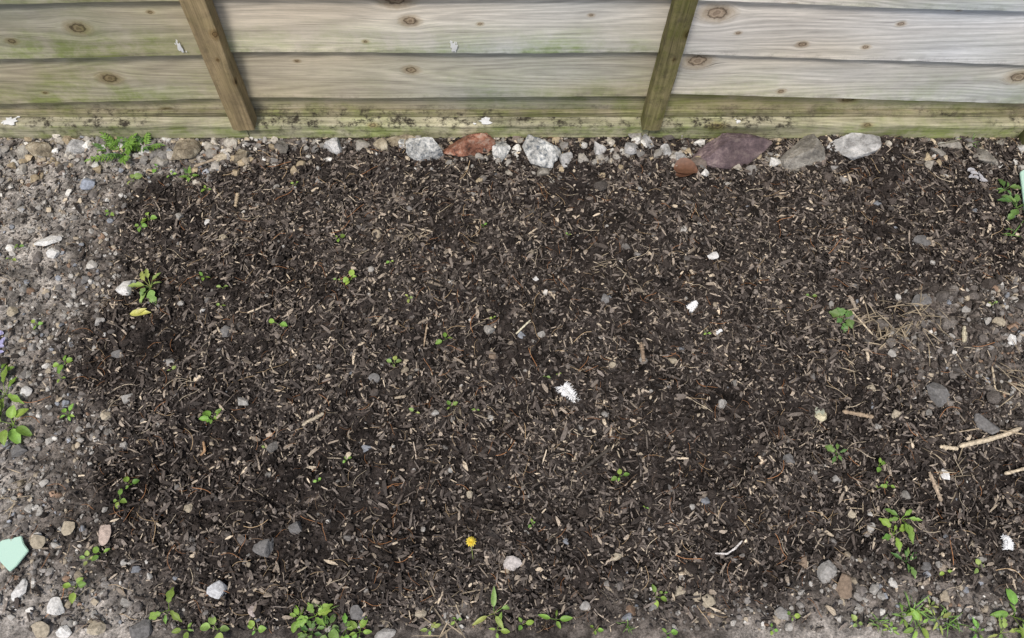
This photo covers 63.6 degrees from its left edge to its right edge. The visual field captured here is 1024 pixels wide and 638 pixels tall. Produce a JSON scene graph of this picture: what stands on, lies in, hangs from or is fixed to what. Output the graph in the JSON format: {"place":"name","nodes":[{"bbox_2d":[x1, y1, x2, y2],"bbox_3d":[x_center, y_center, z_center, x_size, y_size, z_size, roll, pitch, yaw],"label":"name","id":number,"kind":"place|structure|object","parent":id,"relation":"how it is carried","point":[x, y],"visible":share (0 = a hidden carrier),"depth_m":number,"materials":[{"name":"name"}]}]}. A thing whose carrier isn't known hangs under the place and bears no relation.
{"place":"outdoors","nodes":[
{"label":"outdoors","id":0,"kind":"place"},
{"bbox_2d":[0,136,1023,637],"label":"ground","id":1,"kind":"structure","parent":0,"point":[644,628],"depth_m":1.68,"materials":[{"name":"soil"}]},
{"bbox_2d":[0,330,4,352],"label":"fallen petals","id":2,"kind":"object","parent":1,"relation":"on","point":[2,341],"visible":1,"depth_m":1.75,"materials":[{"name":"purple plant"}]},
{"bbox_2d":[0,366,23,414],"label":"dock weed","id":3,"kind":"object","parent":1,"relation":"on","point":[14,398],"visible":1,"depth_m":1.69,"materials":[{"name":"green plant"}]},
{"bbox_2d":[0,536,28,570],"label":"green glass shard","id":4,"kind":"object","parent":1,"relation":"on","point":[14,552],"visible":1,"depth_m":1.55,"materials":[{"name":"glass"}]},
{"bbox_2d":[0,405,32,445],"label":"dock weed","id":5,"kind":"object","parent":1,"relation":"on","point":[14,435],"visible":1,"depth_m":1.66,"materials":[{"name":"green plant"}]},
{"bbox_2d":[0,468,32,518],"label":"dry grass stems","id":6,"kind":"object","parent":1,"relation":"on","point":[11,507],"visible":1,"depth_m":1.60,"materials":[{"name":"beige plant"}]},
{"bbox_2d":[17,144,29,158],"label":"grey rock","id":7,"kind":"object","parent":1,"relation":"on","point":[22,151],"visible":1,"depth_m":1.96,"materials":[{"name":"stone"}]},
{"bbox_2d":[25,142,53,157],"bbox_3d":[-1.124,-0.403,1.964,0.066,0.036,0.042,0,64,0],"label":"sandstone rock","id":8,"kind":"object","parent":1,"relation":"on","point":[42,149],"visible":1,"depth_m":1.95,"materials":[{"name":"stone"}]},
{"bbox_2d":[66,139,84,153],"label":"grey rock","id":9,"kind":"object","parent":1,"relation":"on","point":[74,145],"visible":0.96,"depth_m":1.96,"materials":[{"name":"stone"}]},
{"bbox_2d":[92,139,118,152],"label":"feathery weed","id":10,"kind":"object","parent":1,"relation":"on","point":[97,145],"visible":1,"depth_m":1.96,"materials":[{"name":"green plant"}]},
{"bbox_2d":[84,132,136,165],"bbox_3d":[-0.933,-0.412,1.954,0.116,0.045,0.122,9,64,5],"label":"feathery weed","id":11,"kind":"object","parent":1,"relation":"on","point":[123,158],"visible":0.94,"depth_m":1.95,"materials":[{"name":"green plant"}]},
{"bbox_2d":[120,133,165,151],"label":"feathery weed","id":12,"kind":"object","parent":1,"relation":"on","point":[145,139],"visible":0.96,"depth_m":1.97,"materials":[{"name":"green plant"}]},
{"bbox_2d":[128,268,160,304],"bbox_3d":[-0.796,-0.071,1.796,0.070,0.027,0.089,0,64,0],"label":"groundsel weed","id":13,"kind":"object","parent":1,"relation":"on","point":[150,294],"visible":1,"depth_m":1.79,"materials":[{"name":"green plant"}]},
{"bbox_2d":[150,156,168,167],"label":"sandstone rock","id":14,"kind":"object","parent":1,"relation":"on","point":[162,163],"visible":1,"depth_m":1.95,"materials":[{"name":"grey stone"}]},
{"bbox_2d":[149,587,181,623],"bbox_3d":[-0.629,0.522,1.506,0.062,0.016,0.064,0,64,0],"label":"dandelion weed","id":15,"kind":"object","parent":1,"relation":"on","point":[169,596],"visible":1,"depth_m":1.50,"materials":[{"name":"green plant"}]},
{"bbox_2d":[171,623,192,637],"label":"dandelion weed","id":16,"kind":"object","parent":1,"relation":"on","point":[178,630],"visible":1,"depth_m":1.48,"materials":[{"name":"green plant"}]},
{"bbox_2d":[170,138,200,160],"bbox_3d":[-0.778,-0.398,1.964,0.077,0.050,0.061,0,64,0],"label":"sandstone rock","id":17,"kind":"object","parent":1,"relation":"on","point":[188,148],"visible":0.99,"depth_m":1.95,"materials":[{"name":"stone"}]},
{"bbox_2d":[178,166,198,181],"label":"feathery weed","id":18,"kind":"object","parent":1,"relation":"on","point":[186,172],"visible":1,"depth_m":1.94,"materials":[{"name":"green plant"}]},
{"bbox_2d":[233,149,249,162],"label":"sandstone rock","id":19,"kind":"object","parent":1,"relation":"on","point":[240,154],"visible":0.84,"depth_m":1.94,"materials":[{"name":"stone"}]},
{"bbox_2d":[274,140,288,153],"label":"sandstone rock","id":20,"kind":"object","parent":1,"relation":"on","point":[281,146],"visible":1,"depth_m":1.97,"materials":[{"name":"grey stone"}]},
{"bbox_2d":[290,605,307,632],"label":"clover weed","id":21,"kind":"object","parent":1,"relation":"on","point":[293,625],"visible":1,"depth_m":1.50,"materials":[{"name":"green plant"}]},
{"bbox_2d":[298,619,321,637],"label":"clover weed","id":22,"kind":"object","parent":1,"relation":"on","point":[310,625],"visible":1,"depth_m":1.49,"materials":[{"name":"green plant"}]},
{"bbox_2d":[302,412,323,425],"bbox_3d":[-0.399,0.201,1.655,0.049,0.013,0.009,-26,67,-12],"label":"wood splinter","id":23,"kind":"object","parent":1,"relation":"on","point":[313,418],"visible":1,"depth_m":1.65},
{"bbox_2d":[296,602,332,626],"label":"clover weed","id":24,"kind":"object","parent":1,"relation":"on","point":[301,620],"visible":1,"depth_m":1.49,"materials":[{"name":"green plant"}]},
{"bbox_2d":[318,614,338,637],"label":"clover weed","id":25,"kind":"object","parent":1,"relation":"on","point":[334,633],"visible":1,"depth_m":1.49,"materials":[{"name":"green plant"}]},
{"bbox_2d":[323,137,341,154],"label":"pale rock","id":26,"kind":"object","parent":1,"relation":"on","point":[332,145],"visible":0.99,"depth_m":1.95,"materials":[{"name":"stone"}]},
{"bbox_2d":[331,613,354,637],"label":"clover weed","id":27,"kind":"object","parent":1,"relation":"on","point":[344,619],"visible":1,"depth_m":1.49,"materials":[{"name":"green plant"}]},
{"bbox_2d":[349,617,371,637],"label":"clover weed","id":28,"kind":"object","parent":1,"relation":"on","point":[363,623],"visible":1,"depth_m":1.49,"materials":[{"name":"green plant"}]},
{"bbox_2d":[373,138,387,150],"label":"pale rock","id":29,"kind":"object","parent":1,"relation":"on","point":[381,144],"visible":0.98,"depth_m":1.95,"materials":[{"name":"beige stone"}]},
{"bbox_2d":[386,134,415,146],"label":"sandstone rock","id":30,"kind":"object","parent":1,"relation":"on","point":[394,140],"visible":0.54,"depth_m":1.96,"materials":[{"name":"stone"}]},
{"bbox_2d":[398,139,406,148],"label":"granite rock","id":31,"kind":"object","parent":1,"relation":"on","point":[401,141],"visible":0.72,"depth_m":1.95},
{"bbox_2d":[405,137,442,161],"bbox_3d":[-0.210,-0.402,1.944,0.080,0.050,0.061,-25,67,-12],"label":"granite rock","id":32,"kind":"object","parent":1,"relation":"on","point":[421,149],"visible":1,"depth_m":1.93,"materials":[{"name":"stone"}]},
{"bbox_2d":[406,579,488,637],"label":"dry grass stems","id":33,"kind":"object","parent":1,"relation":"on","point":[446,631],"visible":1,"depth_m":1.50,"materials":[{"name":"beige plant"}]},
{"bbox_2d":[443,133,495,156],"bbox_3d":[-0.105,-0.414,1.959,0.127,0.057,0.058,-13,65,-6],"label":"brick fragment","id":34,"kind":"object","parent":1,"relation":"on","point":[470,144],"visible":0.99,"depth_m":1.95,"materials":[{"name":"brick"}]},
{"bbox_2d":[466,536,475,556],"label":"yellow flower","id":35,"kind":"object","parent":1,"relation":"on","point":[470,541],"visible":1,"depth_m":1.55,"materials":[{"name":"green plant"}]},
{"bbox_2d":[473,587,508,628],"bbox_3d":[-0.030,0.536,1.501,0.053,0.030,0.077,28,67,13],"label":"plantain weed","id":36,"kind":"object","parent":1,"relation":"on","point":[497,618],"visible":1,"depth_m":1.50,"materials":[{"name":"green plant"}]},
{"bbox_2d":[489,612,509,637],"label":"plantain weed","id":37,"kind":"object","parent":1,"relation":"on","point":[504,630],"visible":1,"depth_m":1.49,"materials":[{"name":"green plant"}]},
{"bbox_2d":[492,141,510,160],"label":"granite rock","id":38,"kind":"object","parent":1,"relation":"on","point":[500,149],"visible":0.99,"depth_m":1.95,"materials":[{"name":"stone"}]},
{"bbox_2d":[6,164,997,637],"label":"weed seedlings","id":39,"kind":"object","parent":1,"relation":"on","point":[206,418],"visible":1,"depth_m":1.60,"materials":[{"name":"green plant"}]},
{"bbox_2d":[502,418,517,430],"bbox_3d":[-0.004,0.214,1.677,0.041,0.018,0.010,-41,71,-18],"label":"wood splinter","id":40,"kind":"object","parent":1,"relation":"on","point":[508,425],"visible":1,"depth_m":1.67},
{"bbox_2d":[0,0,1023,144],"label":"wooden fence","id":41,"kind":"object","parent":1,"relation":"on","point":[676,69],"visible":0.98,"depth_m":1.81,"materials":[{"name":"brown wood"}]},
{"bbox_2d":[1,116,19,124],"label":"bird dropping","id":42,"kind":"object","parent":41,"relation":"on","point":[10,121],"visible":1,"depth_m":1.94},
{"bbox_2d":[450,40,457,51],"bbox_3d":[-0.122,-0.572,1.734,0.018,0.035,0.001,0,64,0],"label":"bird dropping","id":43,"kind":"object","parent":41,"relation":"attached to","point":[453,46],"visible":1,"depth_m":1.73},
{"bbox_2d":[473,117,491,124],"bbox_3d":[-0.069,-0.467,1.942,0.047,0.002,0.024,0,64,0],"label":"bird dropping","id":44,"kind":"object","parent":41,"relation":"on","point":[484,120],"visible":1,"depth_m":1.94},
{"bbox_2d":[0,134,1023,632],"bbox_3d":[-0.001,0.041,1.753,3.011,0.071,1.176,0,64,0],"label":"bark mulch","id":45,"kind":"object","parent":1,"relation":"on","point":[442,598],"visible":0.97,"depth_m":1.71,"materials":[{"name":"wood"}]},
{"bbox_2d":[130,308,150,315],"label":"yellow leaf","id":46,"kind":"object","parent":45,"relation":"on","point":[140,311],"visible":1,"depth_m":1.74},
{"bbox_2d":[194,156,221,166],"bbox_3d":[-0.715,-0.372,1.948,0.071,0.008,0.007,-21,66,-10],"label":"wood splinter","id":47,"kind":"object","parent":45,"relation":"on","point":[205,162],"visible":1,"depth_m":1.95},
{"bbox_2d":[0,135,1023,631],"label":"plant fibres","id":48,"kind":"object","parent":45,"relation":"on","point":[542,391],"visible":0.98,"depth_m":1.69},
{"bbox_2d":[0,136,1023,632],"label":"soil crumbs","id":49,"kind":"object","parent":1,"relation":"on","point":[490,430],"visible":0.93,"depth_m":1.70,"materials":[{"name":"soil"}]},
{"bbox_2d":[0,135,1023,631],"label":"gravel","id":50,"kind":"structure","parent":1,"relation":"on","point":[26,373],"depth_m":1.69,"materials":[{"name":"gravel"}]},
{"bbox_2d":[0,133,1023,187],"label":"rubble","id":51,"kind":"object","parent":1,"relation":"on","point":[208,151],"visible":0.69,"depth_m":1.96,"materials":[{"name":"stone"}]},
{"bbox_2d":[0,135,1023,628],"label":"soil clods","id":52,"kind":"object","parent":1,"relation":"on","point":[994,395],"visible":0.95,"depth_m":1.74,"materials":[{"name":"soil"}]},
{"bbox_2d":[7,151,1023,637],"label":"loose stones","id":53,"kind":"object","parent":1,"relation":"on","point":[939,395],"visible":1,"depth_m":1.56,"materials":[{"name":"stone"}]},
{"bbox_2d":[522,134,560,167],"bbox_3d":[0.068,-0.391,1.956,0.089,0.075,0.087,22,66,10],"label":"granite rock","id":54,"kind":"object","parent":1,"relation":"on","point":[540,152],"visible":1,"depth_m":1.93,"materials":[{"name":"stone"}]},
{"bbox_2d":[82,135,1023,631],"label":"compost clumps","id":55,"kind":"object","parent":1,"relation":"on","point":[584,513],"visible":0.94,"depth_m":1.69,"materials":[{"name":"soil"}]},
{"bbox_2d":[538,610,571,628],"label":"plantain weed","id":56,"kind":"object","parent":1,"relation":"on","point":[562,618],"visible":1,"depth_m":1.49,"materials":[{"name":"green plant"}]},
{"bbox_2d":[559,152,572,167],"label":"pale rock","id":57,"kind":"object","parent":1,"relation":"on","point":[566,157],"visible":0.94,"depth_m":1.94,"materials":[{"name":"stone"}]},
{"bbox_2d":[557,381,579,402],"bbox_3d":[0.119,0.152,1.691,0.036,0.032,0.068,-40,70,-18],"label":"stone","id":58,"kind":"object","parent":1,"relation":"on","point":[565,390],"visible":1,"depth_m":1.69,"materials":[{"name":"stone"}]},
{"bbox_2d":[575,446,611,474],"bbox_3d":[0.161,0.279,1.625,0.091,0.015,0.008,-33,68,-15],"label":"wood splinter","id":59,"kind":"object","parent":1,"relation":"on","point":[591,462],"visible":1,"depth_m":1.62,"materials":[{"name":"wood"}]},
{"bbox_2d":[594,141,606,155],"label":"pale rock","id":60,"kind":"object","parent":1,"relation":"on","point":[599,149],"visible":0.96,"depth_m":1.96,"materials":[{"name":"stone"}]},
{"bbox_2d":[624,142,638,154],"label":"pale rock","id":61,"kind":"object","parent":1,"relation":"on","point":[630,148],"visible":1,"depth_m":1.94,"materials":[{"name":"stone"}]},
{"bbox_2d":[639,342,645,361],"bbox_3d":[0.273,0.069,1.726,0.010,0.012,0.045,-3,64,-1],"label":"wood splinter","id":62,"kind":"object","parent":1,"relation":"on","point":[641,346],"visible":1,"depth_m":1.72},
{"bbox_2d":[641,133,653,148],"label":"pale rock","id":63,"kind":"object","parent":1,"relation":"on","point":[647,139],"visible":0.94,"depth_m":1.95,"materials":[{"name":"stone"}]},
{"bbox_2d":[660,143,671,156],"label":"pale rock","id":64,"kind":"object","parent":1,"relation":"on","point":[666,148],"visible":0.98,"depth_m":1.95,"materials":[{"name":"stone"}]},
{"bbox_2d":[675,152,686,159],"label":"grey rock","id":65,"kind":"object","parent":1,"relation":"on","point":[679,155],"visible":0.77,"depth_m":1.94,"materials":[{"name":"stone"}]},
{"bbox_2d":[674,157,697,176],"bbox_3d":[0.404,-0.353,1.928,0.054,0.019,0.048,-21,66,-10],"label":"brick fragment","id":66,"kind":"object","parent":1,"relation":"on","point":[684,167],"visible":1,"depth_m":1.93,"materials":[{"name":"brick"}]},
{"bbox_2d":[686,300,697,311],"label":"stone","id":67,"kind":"object","parent":1,"relation":"on","point":[693,305],"visible":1,"depth_m":1.76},
{"bbox_2d":[715,541,741,554],"bbox_3d":[0.409,0.432,1.549,0.057,0.008,0.012,-21,66,-10],"label":"white string","id":68,"kind":"object","parent":1,"relation":"on","point":[735,547],"visible":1,"depth_m":1.55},
{"bbox_2d":[692,133,771,169],"bbox_3d":[0.515,-0.395,1.954,0.183,0.070,0.091,-26,67,-12],"label":"purple rock","id":69,"kind":"object","parent":1,"relation":"on","point":[729,151],"visible":0.93,"depth_m":1.94,"materials":[{"name":"stone"}]},
{"bbox_2d":[779,134,825,171],"bbox_3d":[0.695,-0.382,1.959,0.129,0.082,0.094,-38,70,-17],"label":"grey rock","id":70,"kind":"object","parent":1,"relation":"on","point":[806,150],"visible":0.78,"depth_m":1.94,"materials":[{"name":"stone"}]},
{"bbox_2d":[825,443,847,462],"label":"dandelion weed","id":71,"kind":"object","parent":1,"relation":"on","point":[830,448],"visible":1,"depth_m":1.63,"materials":[{"name":"green plant"}]},
{"bbox_2d":[818,354,862,383],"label":"dry grass stems","id":72,"kind":"object","parent":1,"relation":"on","point":[845,368],"visible":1,"depth_m":1.71,"materials":[{"name":"brown plant"}]},
{"bbox_2d":[829,307,853,332],"bbox_3d":[0.703,0.001,1.757,0.054,0.023,0.054,0,64,0],"label":"mint leaf cluster","id":73,"kind":"object","parent":1,"relation":"on","point":[838,312],"visible":1,"depth_m":1.76,"materials":[{"name":"plant"}]},
{"bbox_2d":[827,133,880,159],"bbox_3d":[0.810,-0.405,1.968,0.128,0.050,0.065,0,64,0],"label":"light grey rock","id":74,"kind":"object","parent":1,"relation":"on","point":[852,146],"visible":1,"depth_m":1.95,"materials":[{"name":"stone"}]},
{"bbox_2d":[842,409,873,418],"bbox_3d":[0.705,0.194,1.682,0.061,0.016,0.010,13,65,6],"label":"wood splinter","id":75,"kind":"object","parent":1,"relation":"on","point":[861,414],"visible":1,"depth_m":1.68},
{"bbox_2d":[831,294,899,346],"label":"dry grass stems","id":76,"kind":"object","parent":1,"relation":"on","point":[869,320],"visible":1,"depth_m":1.76,"materials":[{"name":"beige plant"}]},
{"bbox_2d":[853,487,886,531],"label":"dry grass stems","id":77,"kind":"object","parent":1,"relation":"on","point":[873,514],"visible":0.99,"depth_m":1.58,"materials":[{"name":"brown plant"}]},
{"bbox_2d":[869,613,892,631],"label":"grass tuft","id":78,"kind":"object","parent":1,"relation":"on","point":[877,625],"visible":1,"depth_m":1.50,"materials":[{"name":"green plant"}]},
{"bbox_2d":[883,621,898,634],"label":"creeping weed","id":79,"kind":"object","parent":1,"relation":"on","point":[893,628],"visible":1,"depth_m":1.50,"materials":[{"name":"green plant"}]},
{"bbox_2d":[879,518,907,551],"bbox_3d":[0.716,0.407,1.552,0.056,0.023,0.056,10,64,5],"label":"dandelion weed","id":80,"kind":"object","parent":1,"relation":"on","point":[885,521],"visible":1,"depth_m":1.55,"materials":[{"name":"green plant"}]},
{"bbox_2d":[890,547,916,578],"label":"dandelion weed","id":81,"kind":"object","parent":1,"relation":"on","point":[909,567],"visible":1,"depth_m":1.55,"materials":[{"name":"green plant"}]},
{"bbox_2d":[885,508,922,543],"bbox_3d":[0.743,0.391,1.561,0.060,0.022,0.070,0,64,0],"label":"dandelion weed","id":82,"kind":"object","parent":1,"relation":"on","point":[909,529],"visible":1,"depth_m":1.56,"materials":[{"name":"green plant"}]},
{"bbox_2d":[866,310,942,362],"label":"dry grass stems","id":83,"kind":"object","parent":1,"relation":"on","point":[903,326],"visible":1,"depth_m":1.74,"materials":[{"name":"beige plant"}]},
{"bbox_2d":[893,602,918,627],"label":"creeping weed","id":84,"kind":"object","parent":1,"relation":"on","point":[908,613],"visible":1,"depth_m":1.50,"materials":[{"name":"green plant"}]},
{"bbox_2d":[896,593,933,635],"bbox_3d":[0.734,0.536,1.510,0.074,0.023,0.081,0,64,0],"label":"grass tuft","id":85,"kind":"object","parent":1,"relation":"on","point":[922,612],"visible":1,"depth_m":1.51,"materials":[{"name":"green plant"}]},
{"bbox_2d":[903,608,928,637],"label":"creeping weed","id":86,"kind":"object","parent":1,"relation":"on","point":[918,616],"visible":1,"depth_m":1.50,"materials":[{"name":"green plant"}]},
{"bbox_2d":[887,290,955,344],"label":"dry grass stems","id":87,"kind":"object","parent":1,"relation":"on","point":[921,306],"visible":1,"depth_m":1.75,"materials":[{"name":"beige plant"}]},
{"bbox_2d":[924,597,938,614],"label":"creeping weed","id":88,"kind":"object","parent":1,"relation":"on","point":[933,602],"visible":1,"depth_m":1.51,"materials":[{"name":"green plant"}]},
{"bbox_2d":[928,472,942,501],"bbox_3d":[0.821,0.326,1.604,0.010,0.020,0.058,-16,65,-8],"label":"wood splinter","id":89,"kind":"object","parent":1,"relation":"on","point":[936,489],"visible":1,"depth_m":1.60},
{"bbox_2d":[924,607,950,635],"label":"creeping weed","id":90,"kind":"object","parent":1,"relation":"on","point":[944,616],"visible":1,"depth_m":1.50,"materials":[{"name":"green plant"}]},
{"bbox_2d":[919,446,968,501],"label":"dry grass stems","id":91,"kind":"object","parent":1,"relation":"on","point":[952,470],"visible":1,"depth_m":1.61,"materials":[{"name":"brown plant"}]},
{"bbox_2d":[939,445,958,450],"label":"dry stalk","id":92,"kind":"object","parent":1,"relation":"on","point":[949,447],"visible":1,"depth_m":1.63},
{"bbox_2d":[936,140,962,150],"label":"grey rock","id":93,"kind":"object","parent":1,"relation":"on","point":[953,144],"visible":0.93,"depth_m":1.96,"materials":[{"name":"stone"}]},
{"bbox_2d":[936,604,970,634],"bbox_3d":[0.794,0.551,1.494,0.059,0.035,0.050,34,69,15],"label":"grass tuft","id":94,"kind":"object","parent":1,"relation":"on","point":[949,624],"visible":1,"depth_m":1.50,"materials":[{"name":"green plant"}]},
{"bbox_2d":[962,326,966,341],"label":"dry stalk","id":95,"kind":"object","parent":1,"relation":"on","point":[964,337],"visible":1,"depth_m":1.73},
{"bbox_2d":[969,617,983,637],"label":"creeping weed","id":96,"kind":"object","parent":1,"relation":"on","point":[975,623],"visible":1,"depth_m":1.49,"materials":[{"name":"green plant"}]},
{"bbox_2d":[930,428,1023,436],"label":"dry stalk","id":97,"kind":"object","parent":1,"relation":"on","point":[978,428],"visible":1,"depth_m":1.64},
{"bbox_2d":[967,168,987,181],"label":"fallen petals","id":98,"kind":"object","parent":1,"relation":"on","point":[982,178],"visible":1,"depth_m":1.92,"materials":[{"name":"white plant"}]},
{"bbox_2d":[973,148,997,165],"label":"grey rock","id":99,"kind":"object","parent":1,"relation":"on","point":[987,157],"visible":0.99,"depth_m":1.94,"materials":[{"name":"stone"}]},
{"bbox_2d":[958,427,1021,447],"bbox_3d":[0.953,0.237,1.643,0.139,0.013,0.013,-14,65,-7],"label":"stick","id":100,"kind":"object","parent":1,"relation":"on","point":[983,440],"visible":1,"depth_m":1.64,"materials":[{"name":"wood"}]},
{"bbox_2d":[991,366,1009,394],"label":"dry stalk","id":101,"kind":"object","parent":1,"relation":"on","point":[992,369],"visible":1,"depth_m":1.70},
{"bbox_2d":[987,617,1017,637],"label":"creeping weed","id":102,"kind":"object","parent":1,"relation":"on","point":[1004,624],"visible":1,"depth_m":1.49,"materials":[{"name":"green plant"}]},
{"bbox_2d":[982,338,1023,405],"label":"dry grass stems","id":103,"kind":"object","parent":1,"relation":"on","point":[1020,384],"visible":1,"depth_m":1.69,"materials":[{"name":"brown plant"}]},
{"bbox_2d":[990,588,1023,637],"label":"creeping weed","id":104,"kind":"object","parent":1,"relation":"on","point":[1012,596],"visible":1,"depth_m":1.51,"materials":[{"name":"green plant"}]},
{"bbox_2d":[1001,535,1013,550],"bbox_3d":[0.923,0.415,1.538,0.025,0.025,0.030,0,64,0],"label":"white feather","id":105,"kind":"object","parent":1,"relation":"on","point":[1008,543],"visible":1,"depth_m":1.53,"materials":[{"name":"white"}]},
{"bbox_2d":[996,179,1021,194],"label":"nettle weed","id":106,"kind":"object","parent":1,"relation":"on","point":[1014,186],"visible":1,"depth_m":1.89,"materials":[{"name":"green plant"}]},
{"bbox_2d":[998,194,1023,219],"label":"nettle weed","id":107,"kind":"object","parent":1,"relation":"on","point":[1010,198],"visible":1,"depth_m":1.87,"materials":[{"name":"green plant"}]},
{"bbox_2d":[1004,467,1023,474],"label":"wood splinter","id":108,"kind":"object","parent":1,"relation":"on","point":[1013,471],"visible":1,"depth_m":1.61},
{"bbox_2d":[1019,170,1023,207],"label":"green glass shard","id":109,"kind":"object","parent":1,"relation":"on","point":[1021,173],"visible":1,"depth_m":1.90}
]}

